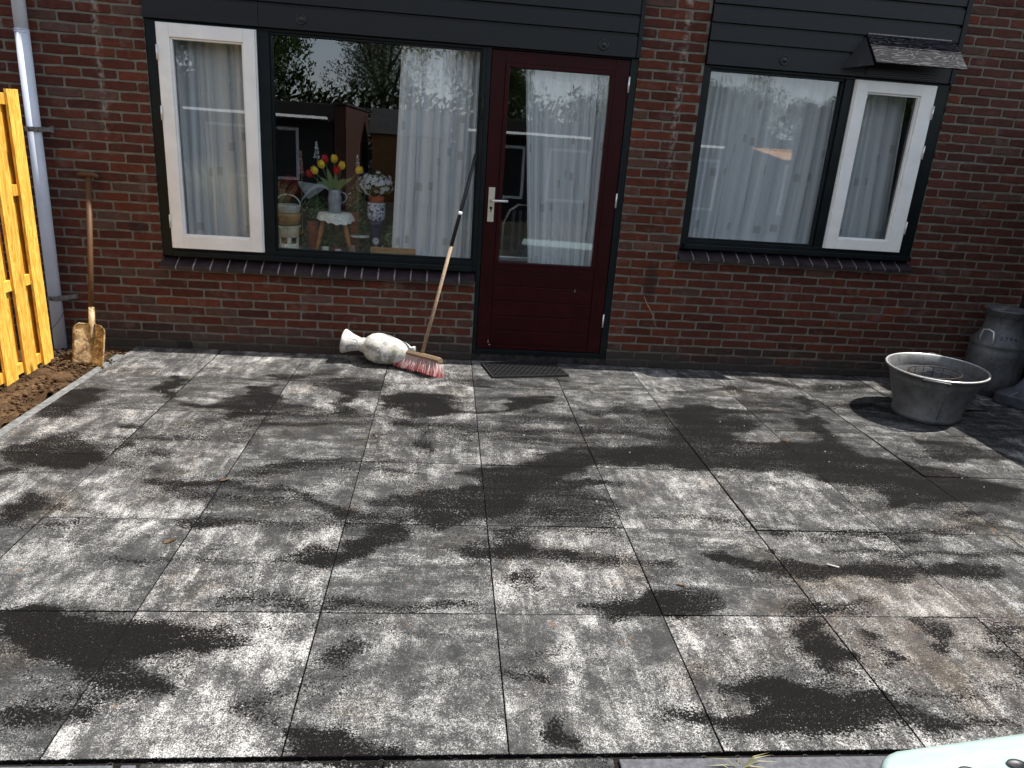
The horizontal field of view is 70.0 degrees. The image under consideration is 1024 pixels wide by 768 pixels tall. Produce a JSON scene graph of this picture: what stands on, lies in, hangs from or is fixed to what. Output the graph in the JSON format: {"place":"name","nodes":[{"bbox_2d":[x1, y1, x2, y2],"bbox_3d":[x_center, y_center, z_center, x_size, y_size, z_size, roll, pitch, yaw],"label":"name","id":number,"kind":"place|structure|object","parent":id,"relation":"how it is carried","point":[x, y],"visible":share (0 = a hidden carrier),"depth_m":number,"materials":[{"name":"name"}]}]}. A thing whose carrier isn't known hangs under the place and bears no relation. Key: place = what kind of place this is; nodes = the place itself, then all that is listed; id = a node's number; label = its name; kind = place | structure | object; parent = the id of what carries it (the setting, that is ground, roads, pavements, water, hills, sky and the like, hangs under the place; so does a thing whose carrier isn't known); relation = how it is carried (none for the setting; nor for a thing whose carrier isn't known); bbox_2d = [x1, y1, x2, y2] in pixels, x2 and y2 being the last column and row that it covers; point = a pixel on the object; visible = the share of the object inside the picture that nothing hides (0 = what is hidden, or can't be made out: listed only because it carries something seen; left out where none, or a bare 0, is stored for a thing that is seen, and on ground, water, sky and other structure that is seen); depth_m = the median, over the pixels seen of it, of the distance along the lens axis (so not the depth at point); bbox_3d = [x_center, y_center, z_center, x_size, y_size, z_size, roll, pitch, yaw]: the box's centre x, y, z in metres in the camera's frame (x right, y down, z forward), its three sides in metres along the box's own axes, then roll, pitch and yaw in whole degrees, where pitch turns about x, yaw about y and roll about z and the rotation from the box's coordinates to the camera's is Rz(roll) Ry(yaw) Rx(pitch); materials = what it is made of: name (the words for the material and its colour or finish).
{"place":"outdoors","nodes":[
{"label":"outdoors","id":0,"kind":"place"},
{"bbox_2d":[0,394,51,428],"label":"ground","id":1,"kind":"structure","parent":0,"point":[22,414],"depth_m":4.13,"materials":[{"name":"soil"}]},
{"bbox_2d":[0,0,1023,377],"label":"brick house","id":2,"kind":"structure","parent":1,"relation":"on","point":[938,268],"depth_m":5.16,"materials":[{"name":"brick"},{"name":"dark paint"},{"name":"glass"}]},
{"bbox_2d":[173,39,249,236],"bbox_3d":[-2.014,-1.656,4.996,0.598,1.425,0.047,2,18,-6],"label":"curtain","id":3,"kind":"object","parent":2,"relation":"hanging from","point":[210,92],"visible":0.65,"depth_m":4.98,"materials":[{"name":"white fabric"}]},
{"bbox_2d":[278,223,300,248],"bbox_3d":[-1.630,-1.064,5.317,0.190,0.184,0.190,2,18,-6],"label":"enamel pot","id":4,"kind":"object","parent":2,"relation":"on","point":[288,233],"visible":0.59,"depth_m":5.26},
{"bbox_2d":[278,212,300,225],"bbox_3d":[-1.615,-1.194,5.275,0.180,0.088,0.180,2,18,-6],"label":"gilt bowl","id":5,"kind":"object","parent":4,"relation":"on","point":[289,219],"visible":0.84,"depth_m":5.21,"materials":[{"name":"gold metal"}]},
{"bbox_2d":[277,194,300,228],"bbox_3d":[-1.613,-1.241,5.259,0.190,0.252,0.188,2,18,-6],"label":"wicker basket","id":6,"kind":"object","parent":5,"relation":"on","point":[288,208],"visible":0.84,"depth_m":5.20,"materials":[{"name":"beige wicker"}]},
{"bbox_2d":[277,174,303,246],"bbox_3d":[-1.632,-1.279,5.412,0.228,0.531,0.212,2,18,-6],"label":"red plant","id":7,"kind":"object","parent":2,"relation":"on","point":[287,184],"visible":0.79,"depth_m":5.33,"materials":[{"name":"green plant"}]},
{"bbox_2d":[298,150,303,248],"bbox_3d":[-1.508,-1.307,5.244,0.044,0.706,0.042,2,18,-6],"label":"foxglove","id":8,"kind":"object","parent":2,"relation":"on","point":[301,163],"visible":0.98,"depth_m":5.19,"materials":[{"name":"white plant"}]},
{"bbox_2d":[303,195,320,249],"bbox_3d":[-1.462,-1.196,5.373,0.150,0.420,0.136,9,19,16],"label":"pot plant","id":9,"kind":"object","parent":2,"relation":"on","point":[312,228],"visible":0.89,"depth_m":5.35,"materials":[{"name":"green plant"}]},
{"bbox_2d":[144,18,486,271],"bbox_3d":[-1.290,-1.563,4.953,2.163,1.488,0.126,2,18,-6],"label":"window","id":10,"kind":"structure","parent":2,"relation":"in","point":[262,244],"depth_m":4.88,"materials":[{"name":"paint"}]},
{"bbox_2d":[313,141,319,249],"bbox_3d":[-1.399,-1.336,5.244,0.045,0.775,0.044,2,18,-6],"label":"hyacinth","id":11,"kind":"object","parent":2,"relation":"on","point":[316,147],"visible":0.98,"depth_m":5.16,"materials":[{"name":"white plant"}]},
{"bbox_2d":[315,220,350,249],"bbox_3d":[-1.290,-1.096,5.320,0.261,0.293,0.258,18,23,36],"label":"wooden stool","id":12,"kind":"object","parent":2,"relation":"on","point":[321,231],"visible":0.56,"depth_m":5.29,"materials":[{"name":"brown wood"}]},
{"bbox_2d":[316,211,354,224],"bbox_3d":[-1.286,-1.206,5.305,0.278,0.077,0.275,2,18,-6],"label":"lace cloth","id":13,"kind":"object","parent":12,"relation":"on","point":[344,218],"visible":0.92,"depth_m":5.21,"materials":[{"name":"white fabric"}]},
{"bbox_2d":[328,189,347,212],"bbox_3d":[-1.265,-1.317,5.264,0.132,0.158,0.100,14,21,27],"label":"pewter jug","id":14,"kind":"object","parent":13,"relation":"on","point":[335,202],"visible":1,"depth_m":5.24,"materials":[{"name":"grey metal"}]},
{"bbox_2d":[298,181,324,198],"bbox_3d":[-1.444,-1.397,5.284,0.221,0.120,0.054,3,18,-3],"label":"leaf","id":15,"kind":"object","parent":14,"relation":"in","point":[306,186],"visible":0.65,"depth_m":5.27,"materials":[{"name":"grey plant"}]},
{"bbox_2d":[305,169,326,189],"bbox_3d":[-1.380,-1.443,5.222,0.194,0.171,0.052,2,18,-6],"label":"tulip","id":16,"kind":"object","parent":14,"relation":"in","point":[309,174],"visible":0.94,"depth_m":5.19,"materials":[{"name":"red plant"}]},
{"bbox_2d":[317,159,327,180],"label":"tulip","id":17,"kind":"object","parent":14,"relation":"in","point":[321,163],"visible":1,"depth_m":5.15,"materials":[{"name":"yellow plant"}]},
{"bbox_2d":[321,154,327,167],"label":"tulip","id":18,"kind":"object","parent":14,"relation":"in","point":[324,157],"visible":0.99,"depth_m":5.17,"materials":[{"name":"red plant"}]},
{"bbox_2d":[301,165,351,200],"bbox_3d":[-1.323,-1.412,5.199,0.370,0.268,0.078,2,18,-6],"label":"tulip","id":19,"kind":"object","parent":14,"relation":"in","point":[331,183],"depth_m":5.20,"materials":[{"name":"green plant"}]},
{"bbox_2d":[330,154,337,174],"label":"tulip","id":20,"kind":"object","parent":14,"relation":"in","point":[334,159],"visible":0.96,"depth_m":5.19,"materials":[{"name":"yellow plant"}]},
{"bbox_2d":[333,165,340,179],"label":"tulip","id":21,"kind":"object","parent":14,"relation":"in","point":[336,170],"visible":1,"depth_m":5.14,"materials":[{"name":"red plant"}]},
{"bbox_2d":[338,160,344,180],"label":"tulip","id":22,"kind":"object","parent":14,"relation":"in","point":[341,164],"visible":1,"depth_m":5.16,"materials":[{"name":"yellow plant"}]},
{"bbox_2d":[341,165,362,190],"bbox_3d":[-1.157,-1.449,5.207,0.197,0.222,0.050,4,18,-1],"label":"tulip","id":23,"kind":"object","parent":14,"relation":"in","point":[358,169],"visible":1,"depth_m":5.18,"materials":[{"name":"yellow plant"}]},
{"bbox_2d":[327,230,345,250],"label":"pot plant","id":24,"kind":"object","parent":2,"relation":"on","point":[332,242],"visible":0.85,"depth_m":5.44,"materials":[{"name":"green plant"}]},
{"bbox_2d":[300,186,392,251],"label":"trailing plants","id":25,"kind":"object","parent":2,"relation":"on","point":[388,230],"visible":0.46,"depth_m":5.42,"materials":[{"name":"green plant"}]},
{"bbox_2d":[349,245,355,251],"bbox_3d":[-1.157,-0.966,5.296,0.048,0.075,0.047,2,18,-6],"label":"wooden beaker","id":26,"kind":"object","parent":2,"relation":"on","point":[352,248],"visible":0.78,"depth_m":5.28,"materials":[{"name":"brown wood"}]},
{"bbox_2d":[343,184,363,251],"bbox_3d":[-1.173,-1.235,5.411,0.141,0.509,0.150,18,23,36],"label":"pot plant","id":27,"kind":"object","parent":2,"relation":"on","point":[352,228],"visible":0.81,"depth_m":5.38,"materials":[{"name":"green plant"}]},
{"bbox_2d":[355,154,358,251],"bbox_3d":[-1.117,-1.293,5.283,0.032,0.707,0.032,2,18,-6],"label":"veronica","id":28,"kind":"object","parent":2,"relation":"on","point":[357,204],"visible":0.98,"depth_m":5.29,"materials":[{"name":"white plant"}]},
{"bbox_2d":[349,234,369,251],"bbox_3d":[-1.126,-1.028,5.394,0.148,0.136,0.148,2,18,-6],"label":"side table","id":29,"kind":"object","parent":2,"relation":"on","point":[353,236],"visible":0.91,"depth_m":5.35,"materials":[{"name":"white wood"}]},
{"bbox_2d":[367,202,385,252],"bbox_3d":[-0.999,-1.142,5.377,0.134,0.378,0.134,2,18,-6],"label":"delft pot","id":30,"kind":"object","parent":2,"relation":"on","point":[376,212],"visible":0.81,"depth_m":5.31,"materials":[{"name":"blue ceramic"}]},
{"bbox_2d":[355,171,393,202],"bbox_3d":[-0.987,-1.431,5.319,0.314,0.237,0.224,2,18,-6],"label":"flowering plant","id":31,"kind":"object","parent":30,"relation":"on","point":[375,179],"visible":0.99,"depth_m":5.26,"materials":[{"name":"white plant"}]},
{"bbox_2d":[381,232,391,247],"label":"pot plant","id":32,"kind":"object","parent":2,"relation":"on","point":[386,236],"visible":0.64,"depth_m":5.37,"materials":[{"name":"green plant"}]},
{"bbox_2d":[370,247,414,254],"bbox_3d":[-0.864,-0.948,5.299,0.322,0.078,0.018,2,18,-6],"label":"painted board","id":33,"kind":"object","parent":2,"relation":"on","point":[388,250],"visible":0.56,"depth_m":5.29,"materials":[{"name":"brown wood"}]},
{"bbox_2d":[392,46,479,257],"bbox_3d":[-0.537,-1.597,5.148,0.600,1.435,0.046,2,18,-6],"label":"curtain","id":34,"kind":"object","parent":2,"relation":"hanging from","point":[437,121],"visible":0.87,"depth_m":5.13,"materials":[{"name":"white fabric"}]},
{"bbox_2d":[499,204,527,261],"bbox_3d":[0.048,-0.967,6.065,0.360,1.064,0.420,2,18,-6],"label":"dining chair","id":35,"kind":"object","parent":2,"relation":"on","point":[518,254],"visible":0.38,"depth_m":5.82,"materials":[{"name":"wood"}]},
{"bbox_2d":[476,49,630,352],"bbox_3d":[0.272,-1.214,5.161,0.939,2.046,0.122,2,18,-6],"label":"door","id":36,"kind":"structure","parent":2,"relation":"in","point":[523,306],"depth_m":5.31,"materials":[{"name":"red paint"}]},
{"bbox_2d":[526,69,609,265],"bbox_3d":[0.348,-1.465,5.225,0.605,1.435,0.036,2,18,-6],"label":"curtain","id":37,"kind":"object","parent":2,"relation":"hanging from","point":[565,119],"visible":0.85,"depth_m":5.19,"materials":[{"name":"white fabric"}]},
{"bbox_2d":[688,71,784,240],"bbox_3d":[1.585,-1.626,5.315,0.620,1.200,0.056,2,18,-6],"label":"curtain","id":38,"kind":"object","parent":2,"relation":"hanging from","point":[739,122],"visible":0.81,"depth_m":5.30,"materials":[{"name":"white fabric"}]},
{"bbox_2d":[751,77,838,243],"bbox_3d":[2.049,-1.619,5.391,0.520,1.200,0.040,2,18,-6],"label":"curtain","id":39,"kind":"object","parent":2,"relation":"hanging from","point":[791,180],"visible":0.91,"depth_m":5.39,"materials":[{"name":"white fabric"}]},
{"bbox_2d":[679,65,949,261],"bbox_3d":[2.145,-1.550,5.250,1.779,1.238,0.126,2,18,-6],"label":"window","id":40,"kind":"structure","parent":2,"relation":"in","point":[931,99],"depth_m":5.25,"materials":[{"name":"paint"}]},
{"bbox_2d":[838,94,906,238],"bbox_3d":[2.642,-1.592,5.438,0.510,1.200,0.044,2,18,-6],"label":"curtain","id":41,"kind":"object","parent":2,"relation":"hanging from","point":[865,212],"visible":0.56,"depth_m":5.44,"materials":[{"name":"white fabric"}]},
{"bbox_2d":[0,345,121,427],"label":"soil strip","id":42,"kind":"object","parent":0,"point":[12,415],"visible":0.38,"depth_m":4.37,"materials":[{"name":"brown soil"}]},
{"bbox_2d":[0,89,53,385],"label":"wooden fence","id":43,"kind":"object","parent":42,"relation":"on","point":[24,283],"visible":0.89,"depth_m":4.41,"materials":[{"name":"yellow wood"}]},
{"bbox_2d":[0,347,130,426],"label":"soil crumbs","id":44,"kind":"object","parent":42,"relation":"on","point":[66,357],"visible":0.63,"depth_m":4.51,"materials":[{"name":"brown soil"}]},
{"bbox_2d":[72,171,104,366],"bbox_3d":[-2.756,-0.753,4.780,0.241,1.206,0.486,2,18,-6],"label":"spade","id":45,"kind":"object","parent":42,"relation":"on","point":[88,343],"visible":1,"depth_m":4.80,"materials":[{"name":"metal"}]},
{"bbox_2d":[0,347,1023,767],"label":"patio","id":46,"kind":"structure","parent":0,"point":[360,563],"depth_m":2.83,"materials":[{"name":"concrete"}]},
{"bbox_2d":[162,538,175,543],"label":"dry leaf","id":47,"kind":"object","parent":46,"relation":"on","point":[168,540],"visible":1,"depth_m":2.84,"materials":[{"name":"brown plant"}]},
{"bbox_2d":[340,329,415,363],"bbox_3d":[-0.947,-0.258,5.181,0.528,0.227,0.217,7,18,8],"label":"vase","id":48,"kind":"object","parent":46,"relation":"on","point":[380,348],"visible":0.84,"depth_m":5.11,"materials":[{"name":"white ceramic"}]},
{"bbox_2d":[393,154,477,377],"bbox_3d":[-0.506,-0.829,5.034,0.399,1.472,0.541,13,20,25],"label":"broom","id":49,"kind":"object","parent":46,"relation":"on","point":[421,361],"visible":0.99,"depth_m":5.03,"materials":[{"name":"brown wood"}]},
{"bbox_2d":[36,378,847,706],"bbox_3d":[0.214,0.453,3.662,4.956,0.008,3.020,1,19,-10],"label":"grit","id":50,"kind":"object","parent":46,"relation":"on","point":[446,378],"visible":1,"depth_m":3.44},
{"bbox_2d":[481,361,568,378],"bbox_3d":[0.090,-0.105,5.300,0.565,0.016,0.335,-2,19,-16],"label":"doormat","id":51,"kind":"object","parent":46,"relation":"on","point":[528,369],"visible":1,"depth_m":5.27,"materials":[{"name":"black rubber"}]},
{"bbox_2d":[711,753,774,767],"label":"grass tuft","id":52,"kind":"object","parent":46,"relation":"on","point":[747,765],"visible":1,"depth_m":1.99,"materials":[{"name":"plant"}]},
{"bbox_2d":[885,352,991,425],"bbox_3d":[2.826,0.038,4.929,0.682,0.333,0.719,2,18,-6],"label":"zinc tub","id":53,"kind":"object","parent":46,"relation":"on","point":[924,400],"visible":0.99,"depth_m":4.77,"materials":[{"name":"metal"}]},
{"bbox_2d":[907,365,962,381],"bbox_3d":[2.818,0.046,4.922,0.380,0.270,0.308,2,18,-6],"label":"wire basket","id":54,"kind":"object","parent":53,"relation":"in","point":[942,373],"visible":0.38,"depth_m":4.98,"materials":[{"name":"grey metal"}]},
{"bbox_2d":[880,734,1023,767],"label":"plastic crate","id":55,"kind":"object","parent":46,"relation":"on","point":[1003,752],"visible":1,"depth_m":1.62,"materials":[{"name":"white plastic"}]},
{"bbox_2d":[964,304,1023,396],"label":"milk churn","id":56,"kind":"object","parent":46,"relation":"on","point":[995,348],"visible":0.91,"depth_m":5.37,"materials":[{"name":"metal"}]},
{"bbox_2d":[993,378,1023,410],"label":"parasol foot","id":57,"kind":"object","parent":46,"relation":"on","point":[1012,396],"visible":1,"depth_m":5.25},
{"bbox_2d":[1019,291,1023,381],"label":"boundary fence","id":58,"kind":"object","parent":46,"relation":"on","point":[1021,305],"depth_m":5.62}
]}

